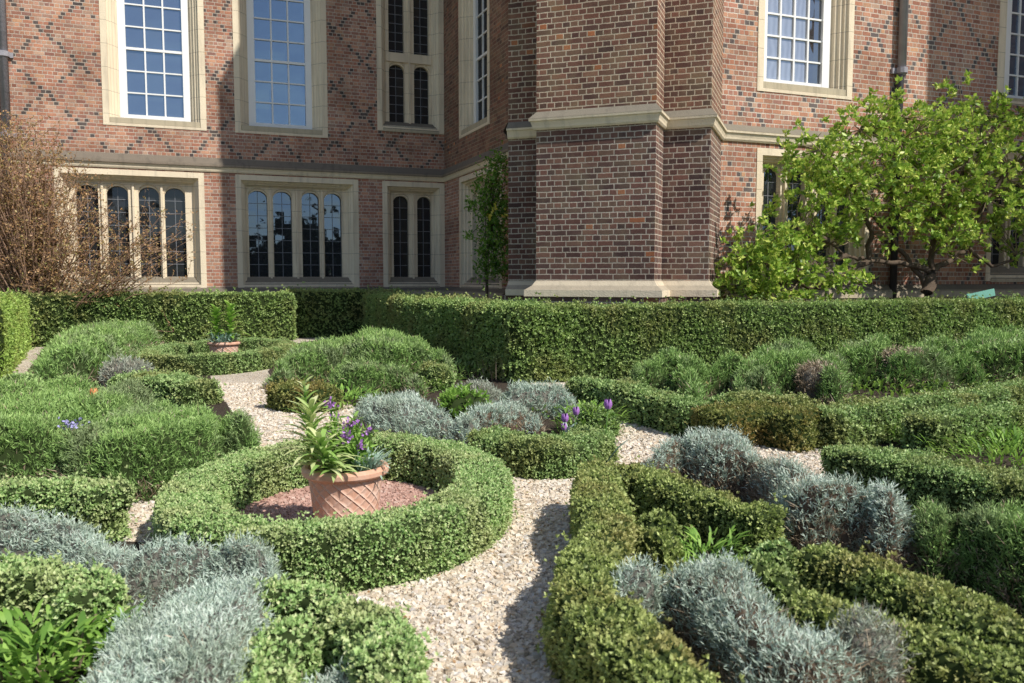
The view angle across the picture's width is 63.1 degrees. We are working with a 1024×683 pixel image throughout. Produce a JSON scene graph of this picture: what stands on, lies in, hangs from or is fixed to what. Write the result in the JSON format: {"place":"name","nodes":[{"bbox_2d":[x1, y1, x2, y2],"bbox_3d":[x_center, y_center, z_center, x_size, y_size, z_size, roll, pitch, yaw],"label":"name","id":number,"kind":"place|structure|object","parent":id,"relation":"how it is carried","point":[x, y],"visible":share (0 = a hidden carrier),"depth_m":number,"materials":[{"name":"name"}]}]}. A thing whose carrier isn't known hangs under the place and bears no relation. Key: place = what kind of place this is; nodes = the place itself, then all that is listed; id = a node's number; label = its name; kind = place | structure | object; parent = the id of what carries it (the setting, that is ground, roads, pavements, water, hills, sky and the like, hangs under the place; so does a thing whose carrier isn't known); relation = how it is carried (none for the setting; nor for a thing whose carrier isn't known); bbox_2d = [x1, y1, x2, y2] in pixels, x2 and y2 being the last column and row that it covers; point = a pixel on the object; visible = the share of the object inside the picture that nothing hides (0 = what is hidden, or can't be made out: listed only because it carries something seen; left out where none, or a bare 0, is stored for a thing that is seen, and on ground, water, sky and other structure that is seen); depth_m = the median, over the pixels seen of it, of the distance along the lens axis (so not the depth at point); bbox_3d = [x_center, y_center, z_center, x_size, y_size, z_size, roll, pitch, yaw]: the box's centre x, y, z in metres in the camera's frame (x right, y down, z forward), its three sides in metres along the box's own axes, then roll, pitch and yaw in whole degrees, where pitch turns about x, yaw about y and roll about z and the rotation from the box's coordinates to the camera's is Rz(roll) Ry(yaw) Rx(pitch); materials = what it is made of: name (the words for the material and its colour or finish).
{"place":"outdoors","nodes":[
{"label":"outdoors","id":0,"kind":"place"},
{"bbox_2d":[0,541,152,682],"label":"planting bed soil","id":1,"kind":"structure","parent":0,"point":[128,544],"depth_m":2.66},
{"bbox_2d":[0,609,80,682],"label":"weedy plant","id":2,"kind":"object","parent":1,"relation":"on","point":[35,637],"visible":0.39,"depth_m":2.52,"materials":[{"name":"green plant"}]},
{"bbox_2d":[0,465,138,548],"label":"hedge","id":3,"kind":"object","parent":1,"relation":"on","point":[104,503],"visible":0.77,"depth_m":3.77,"materials":[{"name":"green plant"}]},
{"bbox_2d":[0,597,142,682],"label":"weedy plant","id":4,"kind":"object","parent":1,"relation":"on","point":[21,629],"visible":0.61,"depth_m":2.47,"materials":[{"name":"green plant"}]},
{"bbox_2d":[0,537,144,660],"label":"hedge","id":5,"kind":"object","parent":1,"relation":"on","point":[27,583],"visible":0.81,"depth_m":2.65,"materials":[{"name":"green plant"}]},
{"bbox_2d":[0,500,145,577],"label":"silver lavender","id":6,"kind":"object","parent":1,"relation":"on","point":[21,531],"visible":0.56,"depth_m":3.27,"materials":[{"name":"plant"}]},
{"bbox_2d":[49,600,145,681],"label":"weedy plant","id":7,"kind":"object","parent":1,"relation":"on","point":[82,617],"visible":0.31,"depth_m":2.49,"materials":[{"name":"green plant"}]},
{"bbox_2d":[79,565,281,682],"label":"silver lavender","id":8,"kind":"object","parent":1,"relation":"on","point":[195,634],"visible":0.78,"depth_m":2.17,"materials":[{"name":"plant"}]},
{"bbox_2d":[114,528,290,619],"bbox_3d":[-1.122,0.849,2.998,0.785,0.383,0.360,1,4,12],"label":"silver lavender","id":9,"kind":"object","parent":1,"relation":"on","point":[152,573],"visible":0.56,"depth_m":2.97,"materials":[{"name":"plant"}]},
{"bbox_2d":[231,611,337,682],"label":"hedge","id":10,"kind":"object","parent":1,"relation":"on","point":[287,649],"visible":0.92,"depth_m":2.25,"materials":[{"name":"green plant"}]},
{"bbox_2d":[301,656,355,682],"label":"silver lavender","id":11,"kind":"object","parent":1,"relation":"on","point":[341,678],"visible":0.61,"depth_m":2.15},
{"bbox_2d":[252,570,450,682],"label":"hedge","id":12,"kind":"object","parent":1,"relation":"on","point":[378,643],"visible":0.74,"depth_m":2.31,"materials":[{"name":"green plant"}]},
{"bbox_2d":[27,359,210,388],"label":"planting bed soil","id":13,"kind":"structure","parent":0,"point":[208,376],"depth_m":10.20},
{"bbox_2d":[22,317,168,384],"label":"lavender bush","id":14,"kind":"object","parent":13,"relation":"on","point":[86,348],"visible":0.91,"depth_m":10.02,"materials":[{"name":"plant"}]},
{"bbox_2d":[0,110,196,331],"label":"russet shrub","id":15,"kind":"object","parent":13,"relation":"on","point":[32,256],"visible":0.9,"depth_m":14.95,"materials":[{"name":"brown plant"}]},
{"bbox_2d":[97,353,154,386],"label":"lavender bush","id":16,"kind":"object","parent":13,"relation":"on","point":[117,366],"visible":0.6,"depth_m":9.22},
{"bbox_2d":[128,397,232,506],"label":"planting bed soil","id":17,"kind":"structure","parent":0,"point":[219,409],"depth_m":7.63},
{"bbox_2d":[1,366,44,384],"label":"box bush","id":18,"kind":"object","parent":17,"relation":"on","point":[16,376],"visible":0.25,"depth_m":8.02,"materials":[{"name":"green plant"}]},
{"bbox_2d":[0,371,160,479],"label":"lavender bush","id":19,"kind":"object","parent":17,"relation":"on","point":[30,414],"visible":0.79,"depth_m":5.36,"materials":[{"name":"plant"}]},
{"bbox_2d":[32,396,263,503],"bbox_3d":[-2.198,0.647,5.010,1.309,0.535,1.238,3,5,35],"label":"lavender bush","id":20,"kind":"object","parent":17,"relation":"on","point":[153,446],"visible":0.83,"depth_m":4.66,"materials":[{"name":"plant"}]},
{"bbox_2d":[107,366,226,407],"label":"hedge","id":21,"kind":"object","parent":17,"relation":"on","point":[183,388],"visible":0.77,"depth_m":7.89,"materials":[{"name":"green plant"}]},
{"bbox_2d":[13,337,805,682],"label":"gravel path","id":22,"kind":"structure","parent":0,"point":[239,377],"depth_m":10.10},
{"bbox_2d":[259,371,348,413],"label":"hedge","id":23,"kind":"object","parent":22,"relation":"on","point":[279,394],"visible":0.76,"depth_m":7.48,"materials":[{"name":"green plant"}]},
{"bbox_2d":[143,429,523,594],"bbox_3d":[-0.819,0.737,4.147,1.756,0.341,2.162,0,4,0],"label":"ring hedge","id":24,"kind":"object","parent":22,"relation":"on","point":[463,515],"visible":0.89,"depth_m":3.48,"materials":[{"name":"green plant"}]},
{"bbox_2d":[358,287,576,383],"bbox_3d":[-1.251,-0.335,13.558,1.300,1.122,8.947,-2,5,-21],"label":"tall hedge","id":25,"kind":"object","parent":22,"relation":"on","point":[498,331],"visible":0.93,"depth_m":10.41,"materials":[{"name":"green plant"}]},
{"bbox_2d":[130,388,817,682],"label":"fallen leaves","id":26,"kind":"object","parent":22,"relation":"on","point":[454,661],"visible":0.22,"depth_m":3.56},
{"bbox_2d":[218,382,820,454],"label":"loose gravel","id":27,"kind":"structure","parent":22,"relation":"on","point":[276,418],"depth_m":6.81,"materials":[{"name":"gravel"}]},
{"bbox_2d":[684,381,822,452],"bbox_3d":[1.801,0.547,6.038,1.082,0.446,0.741,0,4,0],"label":"hedge","id":28,"kind":"object","parent":22,"relation":"on","point":[788,427],"visible":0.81,"depth_m":5.88,"materials":[{"name":"green plant"}]},
{"label":"pink gravel disc","id":29,"kind":"structure","parent":22,"relation":"on","visible":0},
{"bbox_2d":[238,480,437,521],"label":"pink gravel","id":30,"kind":"structure","parent":29,"relation":"on","point":[286,505],"depth_m":4.44,"materials":[{"name":"gravel"}]},
{"bbox_2d":[301,457,388,518],"bbox_3d":[-0.790,0.738,3.966,0.408,0.315,0.408,0,4,0],"label":"terracotta pot","id":31,"kind":"object","parent":29,"relation":"on","point":[358,492],"visible":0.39,"depth_m":3.82,"materials":[{"name":"ceramic"}]},
{"bbox_2d":[284,373,326,462],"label":"lily plant","id":32,"kind":"object","parent":31,"relation":"in","point":[304,389],"visible":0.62,"depth_m":4.02,"materials":[{"name":"green plant"}]},
{"bbox_2d":[269,394,357,474],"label":"lily plant","id":33,"kind":"object","parent":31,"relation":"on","point":[310,409],"visible":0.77,"depth_m":3.88,"materials":[{"name":"green plant"}]},
{"bbox_2d":[273,425,371,480],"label":"lily plant","id":34,"kind":"object","parent":31,"relation":"in","point":[320,442],"visible":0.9,"depth_m":3.78,"materials":[{"name":"green plant"}]},
{"bbox_2d":[309,453,355,482],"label":"lily plant","id":35,"kind":"object","parent":31,"relation":"on","point":[334,464],"visible":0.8,"depth_m":3.78,"materials":[{"name":"green plant"}]},
{"bbox_2d":[320,396,377,472],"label":"wallflower","id":36,"kind":"object","parent":31,"relation":"in","point":[350,438],"visible":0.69,"depth_m":3.93,"materials":[{"name":"green plant"}]},
{"bbox_2d":[341,444,391,478],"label":"carnation plant","id":37,"kind":"object","parent":31,"relation":"in","point":[370,462],"visible":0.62,"depth_m":3.89,"materials":[{"name":"green plant"}]},
{"bbox_2d":[268,336,572,435],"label":"planting bed soil","id":38,"kind":"structure","parent":0,"point":[503,386],"depth_m":8.85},
{"bbox_2d":[259,335,349,389],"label":"lavender bush","id":39,"kind":"object","parent":38,"relation":"on","point":[315,358],"visible":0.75,"depth_m":9.74,"materials":[{"name":"plant"}]},
{"bbox_2d":[331,379,380,407],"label":"leafy plant","id":40,"kind":"object","parent":38,"relation":"on","point":[349,394],"visible":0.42,"depth_m":8.12,"materials":[{"name":"green plant"}]},
{"bbox_2d":[325,355,429,398],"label":"lavender bush","id":41,"kind":"object","parent":38,"relation":"on","point":[362,373],"visible":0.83,"depth_m":8.53,"materials":[{"name":"plant"}]},
{"bbox_2d":[339,324,457,376],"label":"lavender bush","id":42,"kind":"object","parent":38,"relation":"on","point":[385,345],"visible":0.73,"depth_m":10.18,"materials":[{"name":"plant"}]},
{"bbox_2d":[349,389,483,445],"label":"silver lavender","id":43,"kind":"object","parent":38,"relation":"on","point":[411,412],"visible":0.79,"depth_m":6.14,"materials":[{"name":"plant"}]},
{"bbox_2d":[415,349,456,390],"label":"box bush","id":44,"kind":"object","parent":38,"relation":"on","point":[428,370],"visible":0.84,"depth_m":8.97,"materials":[{"name":"green plant"}]},
{"bbox_2d":[390,354,497,381],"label":"ground cover plant","id":45,"kind":"object","parent":38,"relation":"on","point":[456,363],"visible":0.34,"depth_m":9.92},
{"bbox_2d":[433,382,492,420],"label":"green tuft","id":46,"kind":"object","parent":38,"relation":"on","point":[457,400],"visible":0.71,"depth_m":6.97,"materials":[{"name":"green plant"}]},
{"bbox_2d":[455,376,505,402],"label":"silver lavender","id":47,"kind":"object","parent":38,"relation":"on","point":[496,394],"visible":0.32,"depth_m":7.41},
{"bbox_2d":[460,396,550,434],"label":"silver lavender","id":48,"kind":"object","parent":38,"relation":"on","point":[512,414],"visible":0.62,"depth_m":6.04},
{"bbox_2d":[500,377,580,422],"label":"silver lavender","id":49,"kind":"object","parent":38,"relation":"on","point":[539,396],"visible":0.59,"depth_m":7.12,"materials":[{"name":"plant"}]},
{"bbox_2d":[465,419,622,480],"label":"hedge","id":50,"kind":"object","parent":38,"relation":"on","point":[534,455],"visible":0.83,"depth_m":5.04,"materials":[{"name":"green plant"}]},
{"bbox_2d":[549,399,634,434],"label":"leafy plant","id":51,"kind":"object","parent":38,"relation":"on","point":[571,420],"visible":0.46,"depth_m":6.37,"materials":[{"name":"green plant"}]},
{"bbox_2d":[572,399,625,436],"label":"box bush","id":52,"kind":"object","parent":38,"relation":"on","point":[599,416],"visible":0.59,"depth_m":6.28,"materials":[{"name":"green plant"}]},
{"bbox_2d":[562,368,710,436],"bbox_3d":[1.022,0.488,7.120,0.535,0.413,1.958,-2,5,-26],"label":"hedge","id":53,"kind":"object","parent":38,"relation":"on","point":[670,412],"visible":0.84,"depth_m":6.80,"materials":[{"name":"green plant"}]},
{"bbox_2d":[120,453,824,682],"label":"loose gravel","id":54,"kind":"structure","parent":0,"point":[479,607],"depth_m":3.14,"materials":[{"name":"gravel"}]},
{"bbox_2d":[625,462,721,563],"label":"planting bed soil","id":55,"kind":"structure","parent":0,"point":[691,553],"depth_m":3.63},
{"bbox_2d":[609,553,669,628],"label":"silver lavender","id":56,"kind":"object","parent":55,"relation":"on","point":[638,578],"visible":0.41,"depth_m":2.67,"materials":[{"name":"plant"}]},
{"bbox_2d":[535,455,745,682],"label":"hedge","id":57,"kind":"object","parent":55,"relation":"on","point":[596,630],"visible":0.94,"depth_m":2.43,"materials":[{"name":"green plant"}]},
{"bbox_2d":[632,505,697,587],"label":"box bush","id":58,"kind":"object","parent":55,"relation":"on","point":[660,539],"visible":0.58,"depth_m":3.23,"materials":[{"name":"green plant"}]},
{"bbox_2d":[617,455,788,560],"bbox_3d":[0.813,0.754,3.826,0.340,0.354,1.082,-2,5,-27],"label":"hedge","id":59,"kind":"object","parent":55,"relation":"on","point":[700,508],"visible":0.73,"depth_m":3.65,"materials":[{"name":"green plant"}]},
{"bbox_2d":[675,522,750,570],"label":"leafy plant","id":60,"kind":"object","parent":55,"relation":"on","point":[694,534],"visible":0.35,"depth_m":3.42,"materials":[{"name":"green plant"}]},
{"bbox_2d":[731,536,811,617],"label":"box bush","id":61,"kind":"object","parent":55,"relation":"on","point":[773,567],"visible":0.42,"depth_m":2.83,"materials":[{"name":"green plant"}]},
{"bbox_2d":[644,546,907,682],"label":"silver lavender","id":62,"kind":"object","parent":55,"relation":"on","point":[727,619],"visible":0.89,"depth_m":2.37,"materials":[{"name":"plant"}]},
{"bbox_2d":[638,423,918,571],"bbox_3d":[1.265,0.726,4.056,0.820,0.494,1.801,-2,5,-28],"label":"silver lavender","id":63,"kind":"object","parent":55,"relation":"on","point":[845,513],"visible":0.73,"depth_m":3.54,"materials":[{"name":"plant"}]},
{"bbox_2d":[828,597,921,682],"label":"silver lavender","id":64,"kind":"object","parent":55,"relation":"on","point":[864,631],"visible":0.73,"depth_m":2.18,"materials":[{"name":"plant"}]},
{"bbox_2d":[780,579,1023,682],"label":"hedge","id":65,"kind":"object","parent":55,"relation":"on","point":[946,656],"visible":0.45,"depth_m":2.19,"materials":[{"name":"green plant"}]},
{"bbox_2d":[793,541,1023,654],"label":"hedge","id":66,"kind":"object","parent":55,"relation":"on","point":[877,580],"visible":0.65,"depth_m":2.54,"materials":[{"name":"green plant"}]},
{"bbox_2d":[813,439,1023,519],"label":"hedge","id":67,"kind":"object","parent":55,"relation":"on","point":[915,474],"visible":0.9,"depth_m":4.13,"materials":[{"name":"green plant"}]},
{"bbox_2d":[906,494,1023,617],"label":"lavender bush","id":68,"kind":"object","parent":55,"relation":"on","point":[982,551],"visible":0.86,"depth_m":3.13,"materials":[{"name":"plant"}]},
{"bbox_2d":[610,378,918,403],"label":"planting bed soil","id":69,"kind":"structure","parent":0,"point":[876,394],"depth_m":8.70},
{"bbox_2d":[627,346,709,401],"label":"lavender bush","id":70,"kind":"object","parent":69,"relation":"on","point":[653,371],"visible":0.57,"depth_m":8.29,"materials":[{"name":"plant"}]},
{"bbox_2d":[665,350,783,397],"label":"lavender bush","id":71,"kind":"object","parent":69,"relation":"on","point":[717,377],"visible":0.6,"depth_m":8.29,"materials":[{"name":"plant"}]},
{"bbox_2d":[708,386,815,405],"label":"hedge","id":72,"kind":"object","parent":69,"relation":"on","point":[801,399],"visible":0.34,"depth_m":6.30,"materials":[{"name":"green plant"}]},
{"bbox_2d":[517,290,1023,381],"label":"tall hedge","id":73,"kind":"object","parent":69,"relation":"on","point":[616,340],"visible":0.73,"depth_m":10.59,"materials":[{"name":"green plant"}]},
{"bbox_2d":[726,335,853,404],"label":"lavender bush","id":74,"kind":"object","parent":69,"relation":"on","point":[783,358],"visible":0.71,"depth_m":8.35,"materials":[{"name":"plant"}]},
{"bbox_2d":[789,358,846,401],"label":"lavender bush","id":75,"kind":"object","parent":69,"relation":"on","point":[808,374],"visible":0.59,"depth_m":8.15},
{"bbox_2d":[835,330,892,388],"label":"lavender bush","id":76,"kind":"object","parent":69,"relation":"on","point":[863,357],"visible":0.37,"depth_m":9.23,"materials":[{"name":"plant"}]},
{"bbox_2d":[712,70,1023,301],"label":"magnolia tree","id":77,"kind":"object","parent":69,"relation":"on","point":[804,238],"visible":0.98,"depth_m":13.72,"materials":[{"name":"green plant"}]},
{"bbox_2d":[878,343,924,375],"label":"lavender bush","id":78,"kind":"object","parent":69,"relation":"on","point":[887,353],"visible":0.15,"depth_m":9.14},
{"bbox_2d":[804,369,1023,449],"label":"hedge","id":79,"kind":"object","parent":69,"relation":"on","point":[856,421],"visible":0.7,"depth_m":6.09,"materials":[{"name":"green plant"}]},
{"bbox_2d":[875,332,989,392],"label":"lavender bush","id":80,"kind":"object","parent":69,"relation":"on","point":[943,360],"visible":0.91,"depth_m":8.90,"materials":[{"name":"plant"}]},
{"bbox_2d":[850,371,1016,398],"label":"ground cover plant","id":81,"kind":"object","parent":69,"relation":"on","point":[945,383],"visible":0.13,"depth_m":8.52,"materials":[{"name":"green plant"}]},
{"bbox_2d":[955,322,1023,382],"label":"lavender bush","id":82,"kind":"object","parent":69,"relation":"on","point":[994,351],"visible":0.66,"depth_m":9.58,"materials":[{"name":"plant"}]},
{"bbox_2d":[872,440,1023,469],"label":"planting bed soil","id":83,"kind":"structure","parent":0,"point":[1007,462],"depth_m":5.61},
{"bbox_2d":[897,399,1023,456],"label":"hedge","id":84,"kind":"object","parent":83,"relation":"on","point":[961,420],"visible":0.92,"depth_m":5.79,"materials":[{"name":"green plant"}]},
{"bbox_2d":[909,422,1023,468],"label":"ground cover plant","id":85,"kind":"object","parent":83,"relation":"on","point":[1011,450],"visible":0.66,"depth_m":5.51,"materials":[{"name":"green plant"}]},
{"bbox_2d":[971,421,1023,454],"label":"grassy plant","id":86,"kind":"object","parent":83,"relation":"on","point":[1006,432],"visible":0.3,"depth_m":5.75,"materials":[{"name":"green plant"}]},
{"label":"ground","id":87,"kind":"structure","parent":0,"visible":0},
{"bbox_2d":[0,287,39,377],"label":"tall hedge","id":88,"kind":"object","parent":87,"relation":"on","point":[16,339],"visible":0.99,"depth_m":11.04,"materials":[{"name":"green plant"}]},
{"bbox_2d":[0,284,298,346],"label":"tall hedge","id":89,"kind":"object","parent":87,"relation":"on","point":[268,314],"visible":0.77,"depth_m":15.47,"materials":[{"name":"green plant"}]},
{"bbox_2d":[287,281,405,337],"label":"tall hedge","id":90,"kind":"object","parent":87,"relation":"on","point":[322,312],"visible":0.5,"depth_m":17.14,"materials":[{"name":"green plant"}]},
{"bbox_2d":[0,0,1023,304],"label":"country house","id":91,"kind":"structure","parent":87,"relation":"on","point":[316,144],"depth_m":16.66,"materials":[{"name":"red brick"}]},
{"bbox_2d":[54,167,206,288],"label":"window","id":92,"kind":"structure","parent":91,"relation":"in","point":[171,191],"depth_m":17.82,"materials":[{"name":"yellow stone"}]},
{"bbox_2d":[99,0,206,130],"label":"window","id":93,"kind":"structure","parent":91,"relation":"in","point":[153,51],"depth_m":17.66,"materials":[{"name":"yellow stone"}]},
{"bbox_2d":[232,0,327,137],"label":"window","id":94,"kind":"structure","parent":91,"relation":"in","point":[280,48],"depth_m":18.59,"materials":[{"name":"glass"}]},
{"bbox_2d":[235,174,359,287],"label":"window","id":95,"kind":"structure","parent":91,"relation":"in","point":[291,231],"depth_m":18.93,"materials":[{"name":"yellow stone"}]},
{"bbox_2d":[376,0,443,134],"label":"window","id":96,"kind":"structure","parent":91,"relation":"in","point":[409,33],"depth_m":19.61,"materials":[{"name":"yellow stone"}]},
{"bbox_2d":[382,181,444,287],"bbox_3d":[-2.424,-2.506,19.988,1.497,2.530,0.687,-2,5,-21],"label":"window","id":97,"kind":"structure","parent":91,"relation":"in","point":[413,212],"depth_m":19.90,"materials":[{"name":"yellow stone"}]},
{"bbox_2d":[458,0,489,138],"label":"window","id":98,"kind":"structure","parent":91,"relation":"in","point":[473,15],"depth_m":18.32,"materials":[{"name":"yellow stone"}]},
{"bbox_2d":[459,164,501,288],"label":"window","id":99,"kind":"structure","parent":91,"relation":"in","point":[466,272],"depth_m":18.69,"materials":[{"name":"yellow stone"}]},
{"bbox_2d":[462,139,507,298],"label":"climbing plant","id":100,"kind":"object","parent":91,"relation":"attached to","point":[492,219],"visible":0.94,"depth_m":15.56,"materials":[{"name":"green plant"}]},
{"bbox_2d":[757,0,854,99],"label":"window","id":101,"kind":"structure","parent":91,"relation":"in","point":[806,47],"depth_m":14.68,"materials":[{"name":"yellow stone"}]},
{"bbox_2d":[755,148,871,281],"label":"window","id":102,"kind":"structure","parent":91,"relation":"in","point":[769,184],"depth_m":14.76,"materials":[{"name":"yellow stone"}]},
{"bbox_2d":[985,166,1023,281],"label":"window","id":103,"kind":"structure","parent":91,"relation":"in","point":[1003,273],"depth_m":16.70,"materials":[{"name":"yellow stone"}]},
{"bbox_2d":[996,0,1023,104],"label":"window","id":104,"kind":"structure","parent":91,"relation":"in","point":[1010,66],"depth_m":16.48,"materials":[{"name":"yellow stone"}]},
{"label":"planting bed soil","id":105,"kind":"structure","parent":0,"visible":0},
{"bbox_2d":[132,334,297,375],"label":"ring hedge","id":106,"kind":"object","parent":105,"relation":"on","point":[198,357],"visible":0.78,"depth_m":10.72,"materials":[{"name":"green plant"}]},
{"bbox_2d":[207,340,240,352],"bbox_3d":[-4.113,0.150,11.919,0.462,0.300,0.462,0,4,0],"label":"terracotta pot","id":107,"kind":"object","parent":105,"relation":"on","point":[231,346],"visible":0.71,"depth_m":11.75,"materials":[{"name":"ceramic"}]},
{"bbox_2d":[201,304,234,338],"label":"lily plant","id":108,"kind":"object","parent":107,"relation":"in","point":[215,310],"visible":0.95,"depth_m":11.86,"materials":[{"name":"green plant"}]},
{"bbox_2d":[214,300,248,338],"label":"lily plant","id":109,"kind":"object","parent":107,"relation":"in","point":[230,312],"visible":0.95,"depth_m":11.87,"materials":[{"name":"green plant"}]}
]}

